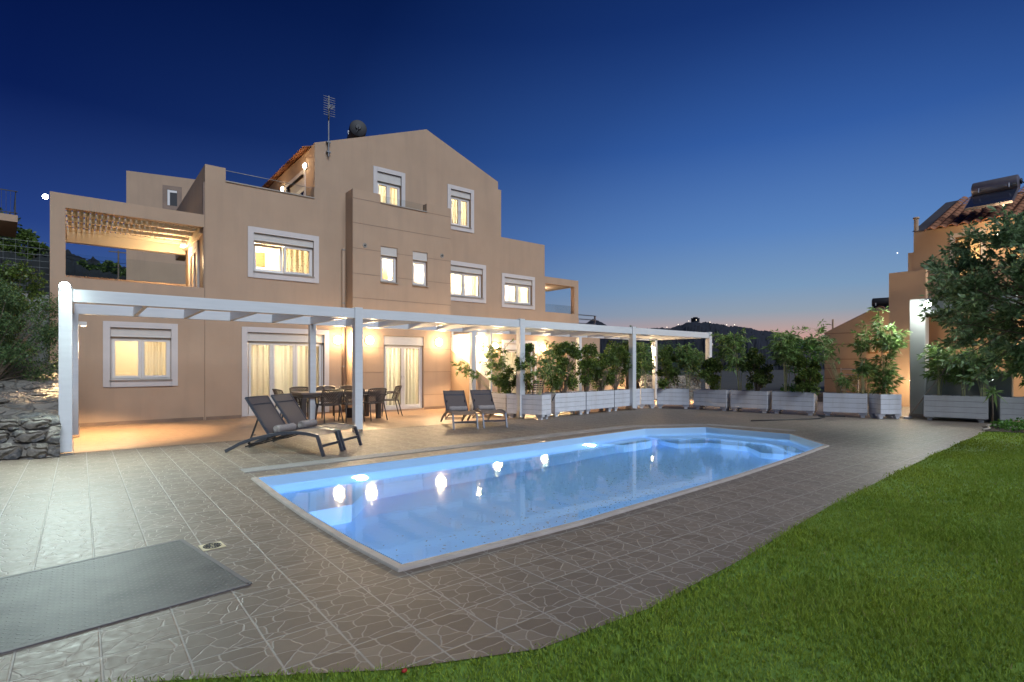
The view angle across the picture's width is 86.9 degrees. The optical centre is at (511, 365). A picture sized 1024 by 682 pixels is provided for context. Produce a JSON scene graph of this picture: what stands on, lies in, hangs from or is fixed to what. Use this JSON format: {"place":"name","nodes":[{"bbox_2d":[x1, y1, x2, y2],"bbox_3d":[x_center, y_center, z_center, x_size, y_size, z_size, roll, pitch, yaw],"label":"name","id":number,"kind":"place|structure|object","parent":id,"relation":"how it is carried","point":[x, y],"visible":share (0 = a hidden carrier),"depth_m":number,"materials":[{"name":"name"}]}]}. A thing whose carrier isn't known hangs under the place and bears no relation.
{"place":"outdoors","nodes":[
{"label":"outdoors","id":0,"kind":"place"},
{"bbox_2d":[0,248,125,357],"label":"hill slope","id":1,"kind":"structure","parent":0,"point":[73,268],"depth_m":53.01,"materials":[{"name":"green plant"}]},
{"bbox_2d":[0,207,21,250],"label":"hillside tree","id":2,"kind":"object","parent":1,"relation":"on","point":[5,241],"visible":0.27,"depth_m":56.70,"materials":[{"name":"green plant"}]},
{"bbox_2d":[1,227,40,253],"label":"hillside tree","id":3,"kind":"object","parent":1,"relation":"on","point":[27,235],"visible":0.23,"depth_m":62.41,"materials":[{"name":"green plant"}]},
{"bbox_2d":[0,239,49,259],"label":"hillside tree","id":4,"kind":"object","parent":1,"relation":"on","point":[32,252],"visible":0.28,"depth_m":57.61,"materials":[{"name":"green plant"}]},
{"bbox_2d":[76,259,125,276],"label":"hillside tree","id":5,"kind":"object","parent":1,"relation":"on","point":[102,268],"visible":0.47,"depth_m":58.95,"materials":[{"name":"green plant"}]},
{"bbox_2d":[126,171,194,284],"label":"hillside house","id":6,"kind":"structure","parent":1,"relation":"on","point":[157,191],"depth_m":26.51,"materials":[{"name":"beige paint"}]},
{"bbox_2d":[162,185,181,209],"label":"window","id":7,"kind":"structure","parent":6,"relation":"in","point":[171,195],"depth_m":26.78,"materials":[{"name":"glass"}]},
{"bbox_2d":[60,400,693,453],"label":"terrace paving","id":8,"kind":"structure","parent":0,"point":[108,437],"depth_m":12.16,"materials":[{"name":"tile"}]},
{"bbox_2d":[316,386,340,417],"bbox_3d":[-5.065,0.993,14.858,0.584,0.853,0.623,0,0,-36],"label":"net chair","id":9,"kind":"object","parent":8,"relation":"on","point":[321,388],"visible":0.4,"depth_m":14.95,"materials":[{"name":"brown plastic"}]},
{"bbox_2d":[315,389,343,422],"bbox_3d":[-4.509,0.993,13.361,0.584,0.853,0.623,0,0,-40],"label":"net chair","id":10,"kind":"object","parent":8,"relation":"on","point":[326,395],"visible":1,"depth_m":13.20,"materials":[{"name":"brown plastic"}]},
{"bbox_2d":[291,389,380,417],"bbox_3d":[-4.615,1.048,14.260,2.100,0.745,0.920,0,0,-38],"label":"dining table","id":11,"kind":"object","parent":8,"relation":"on","point":[303,395],"visible":0.48,"depth_m":13.71,"materials":[{"name":"brown plastic"}]},
{"bbox_2d":[338,388,364,422],"bbox_3d":[-4.071,0.993,13.737,0.584,0.853,0.623,0,0,-35],"label":"net chair","id":12,"kind":"object","parent":8,"relation":"on","point":[347,396],"visible":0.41,"depth_m":13.49,"materials":[{"name":"brown plastic"}]},
{"bbox_2d":[363,388,387,420],"bbox_3d":[-3.602,0.993,14.086,0.584,0.853,0.623,0,0,-44],"label":"net chair","id":13,"kind":"object","parent":8,"relation":"on","point":[380,400],"visible":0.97,"depth_m":13.91,"materials":[{"name":"brown plastic"}]},
{"bbox_2d":[58,287,711,454],"bbox_3d":[-0.607,0.087,15.429,18.880,2.665,2.730,0,0,-39],"label":"pergola","id":14,"kind":"object","parent":8,"relation":"on","point":[357,320],"visible":0.9,"depth_m":11.69,"materials":[{"name":"white paint"}]},
{"bbox_2d":[380,385,402,415],"bbox_3d":[-3.433,0.993,15.324,0.623,0.853,0.584,0,0,-24],"label":"net chair","id":15,"kind":"object","parent":8,"relation":"on","point":[396,393],"visible":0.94,"depth_m":15.26,"materials":[{"name":"brown plastic"}]},
{"bbox_2d":[479,392,515,416],"bbox_3d":[-0.408,1.093,15.282,0.480,0.653,1.183,0,0,-45],"label":"planter box","id":16,"kind":"object","parent":8,"relation":"on","point":[500,400],"visible":0.3,"depth_m":14.85,"materials":[{"name":"white wood"}]},
{"bbox_2d":[450,361,489,389],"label":"bamboo plant","id":17,"kind":"object","parent":16,"relation":"on","point":[468,370],"visible":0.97,"depth_m":15.04,"materials":[{"name":"green plant"}]},
{"bbox_2d":[478,338,514,392],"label":"bamboo plant","id":18,"kind":"object","parent":16,"relation":"in","point":[500,363],"visible":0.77,"depth_m":15.22,"materials":[{"name":"green plant"}]},
{"bbox_2d":[493,367,515,393],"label":"laurel bush","id":19,"kind":"object","parent":16,"relation":"on","point":[506,383],"visible":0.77,"depth_m":14.87,"materials":[{"name":"green plant"}]},
{"bbox_2d":[575,390,613,413],"bbox_3d":[2.491,1.093,16.405,1.383,0.653,0.500,0,0,-44],"label":"planter box","id":20,"kind":"object","parent":8,"relation":"on","point":[600,400],"visible":0.73,"depth_m":16.22,"materials":[{"name":"white wood"}]},
{"bbox_2d":[573,342,601,391],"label":"laurel bush","id":21,"kind":"object","parent":20,"relation":"on","point":[587,364],"visible":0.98,"depth_m":16.00,"materials":[{"name":"green plant"}]},
{"bbox_2d":[590,345,619,390],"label":"laurel bush","id":22,"kind":"object","parent":20,"relation":"on","point":[608,359],"visible":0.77,"depth_m":16.59,"materials":[{"name":"green plant"}]},
{"bbox_2d":[561,352,639,391],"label":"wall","id":23,"kind":"structure","parent":8,"relation":"on","point":[610,386],"depth_m":22.13,"materials":[{"name":"beige paint"}]},
{"bbox_2d":[605,389,639,410],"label":"planter box","id":24,"kind":"object","parent":8,"relation":"on","point":[621,397],"visible":0.63,"depth_m":17.09,"materials":[{"name":"white wood"}]},
{"bbox_2d":[598,340,631,389],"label":"laurel bush","id":25,"kind":"object","parent":24,"relation":"on","point":[621,351],"visible":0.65,"depth_m":17.15,"materials":[{"name":"green plant"}]},
{"bbox_2d":[616,342,641,389],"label":"laurel bush","id":26,"kind":"object","parent":24,"relation":"on","point":[626,363],"visible":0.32,"depth_m":17.62,"materials":[{"name":"green plant"}]},
{"bbox_2d":[638,388,654,407],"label":"planter box","id":27,"kind":"object","parent":8,"relation":"on","point":[647,396],"visible":0.83,"depth_m":17.91,"materials":[{"name":"white wood"}]},
{"bbox_2d":[636,339,657,388],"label":"bamboo plant","id":28,"kind":"object","parent":27,"relation":"on","point":[644,363],"visible":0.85,"depth_m":18.01,"materials":[{"name":"green plant"}]},
{"bbox_2d":[451,331,491,409],"bbox_3d":[-1.637,0.120,17.742,0.200,2.600,3.420,0,0,-39],"label":"patio door","id":29,"kind":"structure","parent":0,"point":[459,350],"depth_m":17.40,"materials":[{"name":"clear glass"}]},
{"bbox_2d":[0,397,1022,681],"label":"pool deck","id":30,"kind":"structure","parent":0,"point":[314,597],"depth_m":4.22,"materials":[{"name":"tile"}]},
{"bbox_2d":[0,293,48,360],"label":"concrete wall","id":31,"kind":"structure","parent":30,"relation":"on","point":[40,355],"depth_m":12.31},
{"bbox_2d":[0,360,60,459],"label":"stone wall","id":32,"kind":"structure","parent":30,"relation":"on","point":[30,425],"depth_m":8.40,"materials":[{"name":"grey stone"}]},
{"bbox_2d":[0,259,48,361],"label":"garden shrub","id":33,"kind":"object","parent":32,"relation":"on","point":[15,273],"visible":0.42,"depth_m":11.29,"materials":[{"name":"green plant"}]},
{"bbox_2d":[0,278,57,381],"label":"garden shrub","id":34,"kind":"object","parent":32,"relation":"on","point":[7,350],"visible":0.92,"depth_m":10.46,"materials":[{"name":"green plant"}]},
{"bbox_2d":[0,539,251,653],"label":"floor hatch","id":35,"kind":"object","parent":30,"relation":"on","point":[39,606],"visible":1,"depth_m":3.41,"materials":[{"name":"grey metal"}]},
{"bbox_2d":[198,541,225,550],"bbox_3d":[-2.352,1.414,4.239,0.160,0.010,0.160,0,0,-43],"label":"floor drain","id":36,"kind":"object","parent":30,"relation":"on","point":[211,546],"visible":1,"depth_m":4.22,"materials":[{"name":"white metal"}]},
{"bbox_2d":[224,395,343,456],"bbox_3d":[-3.739,0.968,8.886,1.831,0.917,0.576,0,0,13],"label":"sun lounger","id":37,"kind":"object","parent":30,"relation":"on","point":[266,413],"visible":0.98,"depth_m":8.82,"materials":[{"name":"metal"}]},
{"bbox_2d":[273,423,296,432],"bbox_3d":[-3.731,1.030,8.883,0.147,0.137,0.437,0,0,16],"label":"rolled towel","id":38,"kind":"object","parent":37,"relation":"on","point":[286,427],"visible":0.94,"depth_m":8.81,"materials":[{"name":"white fabric"}]},
{"bbox_2d":[254,393,361,449],"bbox_3d":[-3.621,0.968,9.563,1.831,0.917,0.576,0,0,13],"label":"sun lounger","id":39,"kind":"object","parent":30,"relation":"on","point":[289,408],"visible":0.55,"depth_m":9.58,"materials":[{"name":"metal"}]},
{"bbox_2d":[50,129,578,426],"bbox_3d":[-5.853,-3.415,20.510,17.530,9.670,8.650,0,0,-39],"label":"villa","id":40,"kind":"object","parent":30,"relation":"on","point":[409,221],"visible":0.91,"depth_m":16.01,"materials":[{"name":"beige paint"}]},
{"bbox_2d":[103,321,177,386],"bbox_3d":[-9.089,-0.270,13.251,1.510,1.568,0.250,0,0,-39],"label":"window","id":41,"kind":"structure","parent":40,"relation":"in","point":[127,331],"depth_m":13.22,"materials":[{"name":"white plastic"}]},
{"bbox_2d":[189,240,198,286],"bbox_3d":[-8.971,-2.715,15.233,0.050,1.370,1.500,0,0,-39],"label":"balcony door","id":42,"kind":"structure","parent":40,"relation":"in","point":[194,249],"depth_m":15.18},
{"bbox_2d":[248,226,318,283],"bbox_3d":[-6.516,-3.100,15.389,1.920,1.388,0.379,0,0,-39],"label":"window","id":43,"kind":"structure","parent":40,"relation":"in","point":[255,234],"depth_m":15.32,"materials":[{"name":"white plastic"}]},
{"bbox_2d":[242,327,328,416],"bbox_3d":[-6.425,0.160,15.396,2.370,2.429,0.225,0,0,-39],"label":"sliding door","id":44,"kind":"structure","parent":40,"relation":"in","point":[271,337],"depth_m":15.18,"materials":[{"name":"white glass"}]},
{"bbox_2d":[285,169,305,195],"bbox_3d":[-7.127,-5.345,17.955,0.190,1.810,2.090,0,0,-39],"label":"terrace door","id":45,"kind":"structure","parent":40,"relation":"in","point":[296,189],"depth_m":17.86,"materials":[{"name":"white glass"}]},
{"bbox_2d":[323,95,334,156],"bbox_3d":[-5.578,-7.370,16.552,0.359,1.860,0.343,0,0,10],"label":"tv antenna","id":46,"kind":"object","parent":40,"relation":"attached to","point":[328,142],"visible":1,"depth_m":16.62,"materials":[{"name":"metal"}]},
{"bbox_2d":[347,120,366,138],"bbox_3d":[-6.189,-7.890,19.444,2.296,1.660,1.648,0,0,-22],"label":"solar heater","id":47,"kind":"object","parent":40,"relation":"on","point":[357,128],"visible":0.54,"depth_m":19.14,"materials":[{"name":"grey metal"}]},
{"bbox_2d":[373,166,404,206],"bbox_3d":[-4.136,-5.632,18.058,1.150,1.784,0.225,0,0,-39],"label":"balcony door","id":48,"kind":"structure","parent":40,"relation":"in","point":[381,178],"depth_m":18.05,"materials":[{"name":"white glass"}]},
{"bbox_2d":[380,246,398,283],"bbox_3d":[-3.840,-3.102,16.742,0.590,1.112,0.250,0,0,-39],"label":"window","id":49,"kind":"structure","parent":40,"relation":"in","point":[387,253],"depth_m":16.76,"materials":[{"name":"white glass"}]},
{"bbox_2d":[384,336,422,409],"bbox_3d":[-3.460,0.228,17.091,1.376,2.293,0.180,0,0,-39],"label":"patio door","id":50,"kind":"structure","parent":40,"relation":"in","point":[402,342],"depth_m":17.08,"materials":[{"name":"white plastic"}]},
{"bbox_2d":[412,251,428,286],"bbox_3d":[-2.996,-3.095,17.417,0.570,1.107,0.250,0,0,-39],"label":"window","id":51,"kind":"structure","parent":40,"relation":"in","point":[418,257],"depth_m":17.42,"materials":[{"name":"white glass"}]},
{"bbox_2d":[447,184,473,232],"bbox_3d":[-1.918,-5.720,19.815,1.150,1.608,0.250,0,0,-39],"label":"window","id":52,"kind":"structure","parent":40,"relation":"in","point":[456,194],"depth_m":19.83,"materials":[{"name":"white glass"}]},
{"bbox_2d":[451,260,485,302],"bbox_3d":[-1.781,-3.070,19.924,1.900,1.448,0.250,0,0,-39],"label":"window","id":53,"kind":"structure","parent":40,"relation":"in","point":[464,271],"depth_m":19.99,"materials":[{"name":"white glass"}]},
{"bbox_2d":[502,273,534,309],"bbox_3d":[0.214,-2.930,21.520,1.690,1.328,0.250,0,0,-39],"label":"window","id":54,"kind":"structure","parent":40,"relation":"in","point":[507,279],"depth_m":21.51,"materials":[{"name":"white plastic"}]},
{"bbox_2d":[502,340,536,393],"bbox_3d":[0.242,0.185,21.558,1.800,2.379,0.225,0,0,-39],"label":"patio door","id":55,"kind":"structure","parent":40,"relation":"in","point":[511,346],"depth_m":21.40,"materials":[{"name":"white glass"}]},
{"bbox_2d":[440,390,478,429],"bbox_3d":[-1.275,1.022,12.834,0.576,0.810,1.831,0,0,-16],"label":"sun lounger","id":56,"kind":"object","parent":30,"relation":"on","point":[455,398],"visible":0.99,"depth_m":13.14,"materials":[{"name":"metal"}]},
{"bbox_2d":[467,390,507,427],"bbox_3d":[-0.628,1.022,13.146,0.576,0.810,1.831,0,0,-16],"label":"sun lounger","id":57,"kind":"object","parent":30,"relation":"on","point":[481,397],"visible":0.91,"depth_m":13.45,"materials":[{"name":"fabric"}]},
{"bbox_2d":[239,424,796,472],"bbox_3d":[0.836,1.414,10.504,10.899,0.012,2.440,0,0,-25],"label":"overflow grating","id":58,"kind":"object","parent":30,"relation":"on","point":[301,464],"visible":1,"depth_m":9.41,"materials":[{"name":"plastic"}]},
{"bbox_2d":[507,393,550,419],"bbox_3d":[0.449,1.093,14.523,1.119,0.653,0.480,0,0,34],"label":"planter box","id":59,"kind":"object","parent":30,"relation":"on","point":[538,406],"visible":0.91,"depth_m":14.28,"materials":[{"name":"white wood"}]},
{"bbox_2d":[513,343,534,392],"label":"laurel bush","id":60,"kind":"object","parent":59,"relation":"on","point":[528,349],"visible":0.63,"depth_m":14.45,"materials":[{"name":"green plant"}]},
{"bbox_2d":[520,351,560,394],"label":"bamboo plant","id":61,"kind":"object","parent":59,"relation":"on","point":[540,370],"visible":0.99,"depth_m":14.26,"materials":[{"name":"green plant"}]},
{"bbox_2d":[251,427,828,571],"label":"swimming pool","id":62,"kind":"structure","parent":30,"relation":"in","point":[400,515],"depth_m":6.79,"materials":[{"name":"liquid"}]},
{"bbox_2d":[542,391,585,416],"bbox_3d":[1.498,1.093,15.459,1.277,0.653,0.500,0,0,-41],"label":"planter box","id":63,"kind":"object","parent":30,"relation":"on","point":[572,402],"visible":0.75,"depth_m":15.22,"materials":[{"name":"white wood"}]},
{"bbox_2d":[535,340,558,392],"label":"bamboo plant","id":64,"kind":"object","parent":63,"relation":"on","point":[549,351],"visible":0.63,"depth_m":15.01,"materials":[{"name":"green plant"}]},
{"bbox_2d":[545,341,582,392],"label":"laurel bush","id":65,"kind":"object","parent":63,"relation":"on","point":[561,349],"visible":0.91,"depth_m":15.35,"materials":[{"name":"green plant"}]},
{"bbox_2d":[639,374,700,396],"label":"lit stone wall","id":66,"kind":"structure","parent":30,"relation":"on","point":[694,382],"depth_m":24.09,"materials":[{"name":"beige stone"}]},
{"bbox_2d":[657,388,688,408],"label":"planter box","id":67,"kind":"object","parent":30,"relation":"on","point":[674,396],"visible":0.99,"depth_m":17.78,"materials":[{"name":"white wood"}]},
{"bbox_2d":[655,345,680,388],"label":"laurel bush","id":68,"kind":"object","parent":67,"relation":"on","point":[665,358],"visible":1,"depth_m":17.94,"materials":[{"name":"green plant"}]},
{"bbox_2d":[670,342,701,388],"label":"bamboo plant","id":69,"kind":"object","parent":67,"relation":"on","point":[687,362],"visible":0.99,"depth_m":17.84,"materials":[{"name":"green plant"}]},
{"bbox_2d":[694,389,731,410],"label":"planter box","id":70,"kind":"object","parent":30,"relation":"on","point":[703,398],"visible":0.91,"depth_m":17.14,"materials":[{"name":"white wood"}]},
{"bbox_2d":[697,356,723,389],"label":"laurel bush","id":71,"kind":"object","parent":70,"relation":"on","point":[711,366],"visible":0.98,"depth_m":17.12,"materials":[{"name":"green plant"}]},
{"bbox_2d":[710,333,734,389],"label":"bamboo plant","id":72,"kind":"object","parent":70,"relation":"on","point":[721,352],"visible":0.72,"depth_m":17.27,"materials":[{"name":"green plant"}]},
{"bbox_2d":[731,390,771,412],"bbox_3d":[7.341,1.093,16.581,1.078,0.653,0.500,0,0,43],"label":"planter box","id":73,"kind":"object","parent":30,"relation":"on","point":[760,400],"visible":0.96,"depth_m":16.35,"materials":[{"name":"white wood"}]},
{"bbox_2d":[716,328,756,390],"bbox_3d":[6.970,-0.195,16.666,1.046,1.972,1.147,0,0,-39],"label":"bamboo plant","id":74,"kind":"object","parent":73,"relation":"on","point":[732,359],"visible":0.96,"depth_m":16.71,"materials":[{"name":"green plant"}]},
{"bbox_2d":[742,346,773,390],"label":"laurel bush","id":75,"kind":"object","parent":73,"relation":"on","point":[760,378],"visible":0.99,"depth_m":16.32,"materials":[{"name":"green plant"}]},
{"bbox_2d":[772,391,817,415],"bbox_3d":[8.269,1.093,15.816,1.108,0.653,0.500,0,0,40],"label":"planter box","id":76,"kind":"object","parent":30,"relation":"on","point":[807,402],"visible":0.98,"depth_m":15.61,"materials":[{"name":"white wood"}]},
{"bbox_2d":[759,326,805,391],"bbox_3d":[8.025,-0.176,15.768,1.504,1.935,1.105,0,0,-39],"label":"bamboo plant","id":77,"kind":"object","parent":76,"relation":"on","point":[787,350],"visible":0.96,"depth_m":15.64,"materials":[{"name":"green plant"}]},
{"bbox_2d":[779,336,823,391],"bbox_3d":[8.783,0.172,16.365,1.499,2.207,0.918,0,0,-12],"label":"laurel bush","id":78,"kind":"object","parent":76,"relation":"in","point":[792,389],"visible":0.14,"depth_m":16.33,"materials":[{"name":"green plant"}]},
{"bbox_2d":[791,353,823,394],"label":"laurel bush","id":79,"kind":"object","parent":76,"relation":"in","point":[806,379],"visible":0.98,"depth_m":15.40,"materials":[{"name":"green plant"}]},
{"bbox_2d":[823,392,867,417],"bbox_3d":[9.289,1.093,15.071,1.043,0.653,0.500,0,0,32],"label":"planter box","id":80,"kind":"object","parent":30,"relation":"on","point":[846,402],"visible":0.98,"depth_m":14.87,"materials":[{"name":"white wood"}]},
{"bbox_2d":[797,319,844,392],"bbox_3d":[8.696,-0.251,15.341,1.216,2.086,1.152,0,0,15],"label":"bamboo plant","id":81,"kind":"object","parent":80,"relation":"on","point":[820,344],"visible":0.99,"depth_m":15.25,"materials":[{"name":"green plant"}]},
{"bbox_2d":[833,372,854,392],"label":"bamboo plant","id":82,"kind":"object","parent":80,"relation":"on","point":[843,380],"visible":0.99,"depth_m":14.92,"materials":[{"name":"green plant"}]},
{"bbox_2d":[846,320,876,393],"bbox_3d":[9.592,-0.214,14.806,0.810,2.010,0.772,0,0,-14],"label":"bamboo plant","id":83,"kind":"object","parent":80,"relation":"on","point":[862,346],"visible":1,"depth_m":14.77,"materials":[{"name":"green plant"}]},
{"bbox_2d":[850,369,877,400],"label":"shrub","id":84,"kind":"object","parent":80,"relation":"in","point":[855,389],"visible":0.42,"depth_m":18.96,"materials":[{"name":"green plant"}]},
{"bbox_2d":[868,394,901,418],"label":"planter box","id":85,"kind":"object","parent":30,"relation":"on","point":[880,406],"visible":0.99,"depth_m":14.33,"materials":[{"name":"white wood"}]},
{"bbox_2d":[863,306,912,394],"bbox_3d":[10.123,-0.331,14.574,1.167,2.613,1.140,0,0,11],"label":"bamboo plant","id":86,"kind":"object","parent":85,"relation":"in","point":[886,342],"visible":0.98,"depth_m":14.53,"materials":[{"name":"green plant"}]},
{"bbox_2d":[923,394,987,422],"bbox_3d":[11.339,1.093,13.845,1.267,0.653,0.500,0,0,37],"label":"planter box","id":87,"kind":"object","parent":30,"relation":"on","point":[960,406],"visible":0.98,"depth_m":13.64,"materials":[{"name":"white wood"}]},
{"bbox_2d":[916,340,971,395],"bbox_3d":[11.127,0.027,13.987,1.234,1.529,1.112,0,0,-9],"label":"bamboo plant","id":88,"kind":"object","parent":87,"relation":"on","point":[933,366],"visible":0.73,"depth_m":13.93,"materials":[{"name":"green plant"}]},
{"bbox_2d":[939,347,977,395],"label":"bamboo plant","id":89,"kind":"object","parent":87,"relation":"on","point":[955,371],"visible":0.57,"depth_m":13.65,"materials":[{"name":"green plant"}]},
{"bbox_2d":[961,343,1004,396],"bbox_3d":[11.803,0.083,13.511,1.487,1.418,1.082,0,0,-39],"label":"bamboo plant","id":90,"kind":"object","parent":87,"relation":"on","point":[980,366],"visible":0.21,"depth_m":13.45,"materials":[{"name":"green plant"}]},
{"bbox_2d":[909,293,1021,417],"bbox_3d":[12.421,-0.200,13.393,0.370,3.240,4.210,0,0,-39],"label":"white portal","id":91,"kind":"object","parent":30,"relation":"on","point":[919,336],"visible":0.49,"depth_m":14.79,"materials":[{"name":"white paint"}]},
{"bbox_2d":[927,371,1012,421],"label":"garden wall","id":92,"kind":"structure","parent":30,"relation":"on","point":[1006,386],"depth_m":13.84,"materials":[{"name":"grey concrete"}]},
{"bbox_2d":[980,385,1006,423],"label":"young plant","id":93,"kind":"object","parent":30,"relation":"on","point":[991,392],"visible":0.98,"depth_m":12.66,"materials":[{"name":"green plant"}]},
{"bbox_2d":[998,396,1023,422],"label":"planter box","id":94,"kind":"object","parent":30,"relation":"on","point":[1012,407],"visible":0.76,"depth_m":13.03,"materials":[{"name":"white wood"}]},
{"bbox_2d":[0,0,1023,341],"label":"sky","id":95,"kind":"structure","parent":0,"point":[761,165],"materials":[{"name":"blue"}]},
{"bbox_2d":[51,431,1023,681],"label":"lawn","id":96,"kind":"structure","parent":0,"point":[697,676],"depth_m":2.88,"materials":[{"name":"green plant"}]},
{"bbox_2d":[916,202,1023,390],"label":"garden tree","id":97,"kind":"object","parent":96,"relation":"on","point":[968,292],"visible":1,"depth_m":8.42,"materials":[{"name":"green plant"}]},
{"bbox_2d":[600,321,823,370],"bbox_3d":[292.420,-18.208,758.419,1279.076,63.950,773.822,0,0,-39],"label":"hill","id":98,"kind":"structure","parent":0,"point":[761,340],"depth_m":293.88,"materials":[{"name":"green plant"}]},
{"bbox_2d":[640,369,1022,432],"bbox_3d":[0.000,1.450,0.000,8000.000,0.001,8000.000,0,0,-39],"label":"ground","id":99,"kind":"structure","parent":0,"point":[729,380],"depth_m":49.20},
{"bbox_2d":[0,188,17,237],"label":"neighbour house","id":100,"kind":"structure","parent":99,"relation":"on","point":[8,224],"depth_m":19.17,"materials":[{"name":"brown paint"}]},
{"bbox_2d":[582,338,599,356],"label":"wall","id":101,"kind":"structure","parent":99,"relation":"on","point":[588,341],"depth_m":24.85,"materials":[{"name":"beige paint"}]},
{"bbox_2d":[824,306,888,393],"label":"ochre cottage","id":102,"kind":"structure","parent":99,"relation":"on","point":[841,333],"depth_m":28.77,"materials":[{"name":"paint"}]},
{"bbox_2d":[872,297,888,310],"bbox_3d":[19.547,-2.949,28.141,1.398,1.282,1.944,0,0,36],"label":"solar heater","id":103,"kind":"object","parent":102,"relation":"on","point":[883,302],"visible":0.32,"depth_m":28.41,"materials":[{"name":"black metal"}]},
{"bbox_2d":[889,187,1023,406],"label":"tiled house","id":104,"kind":"structure","parent":99,"relation":"on","point":[930,235],"depth_m":18.73,"materials":[{"name":"paint"}]},
{"bbox_2d":[950,229,985,275],"bbox_3d":[15.168,-3.660,17.964,0.210,1.560,0.920,0,0,-39],"label":"window","id":105,"kind":"structure","parent":104,"relation":"in","point":[955,234],"depth_m":18.04,"materials":[{"name":"brown wood"}]},
{"bbox_2d":[964,174,1023,211],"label":"solar heater","id":106,"kind":"object","parent":104,"relation":"on","point":[1003,191],"visible":0.98,"depth_m":17.72,"materials":[{"name":"metal"}]},
{"bbox_2d":[982,426,1023,431],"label":"planting bed","id":107,"kind":"object","parent":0,"point":[993,428],"visible":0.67,"depth_m":11.73,"materials":[{"name":"soil"}]},
{"bbox_2d":[990,417,1023,430],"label":"ground cover","id":108,"kind":"object","parent":107,"relation":"on","point":[1006,424],"visible":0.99,"depth_m":11.83,"materials":[{"name":"green plant"}]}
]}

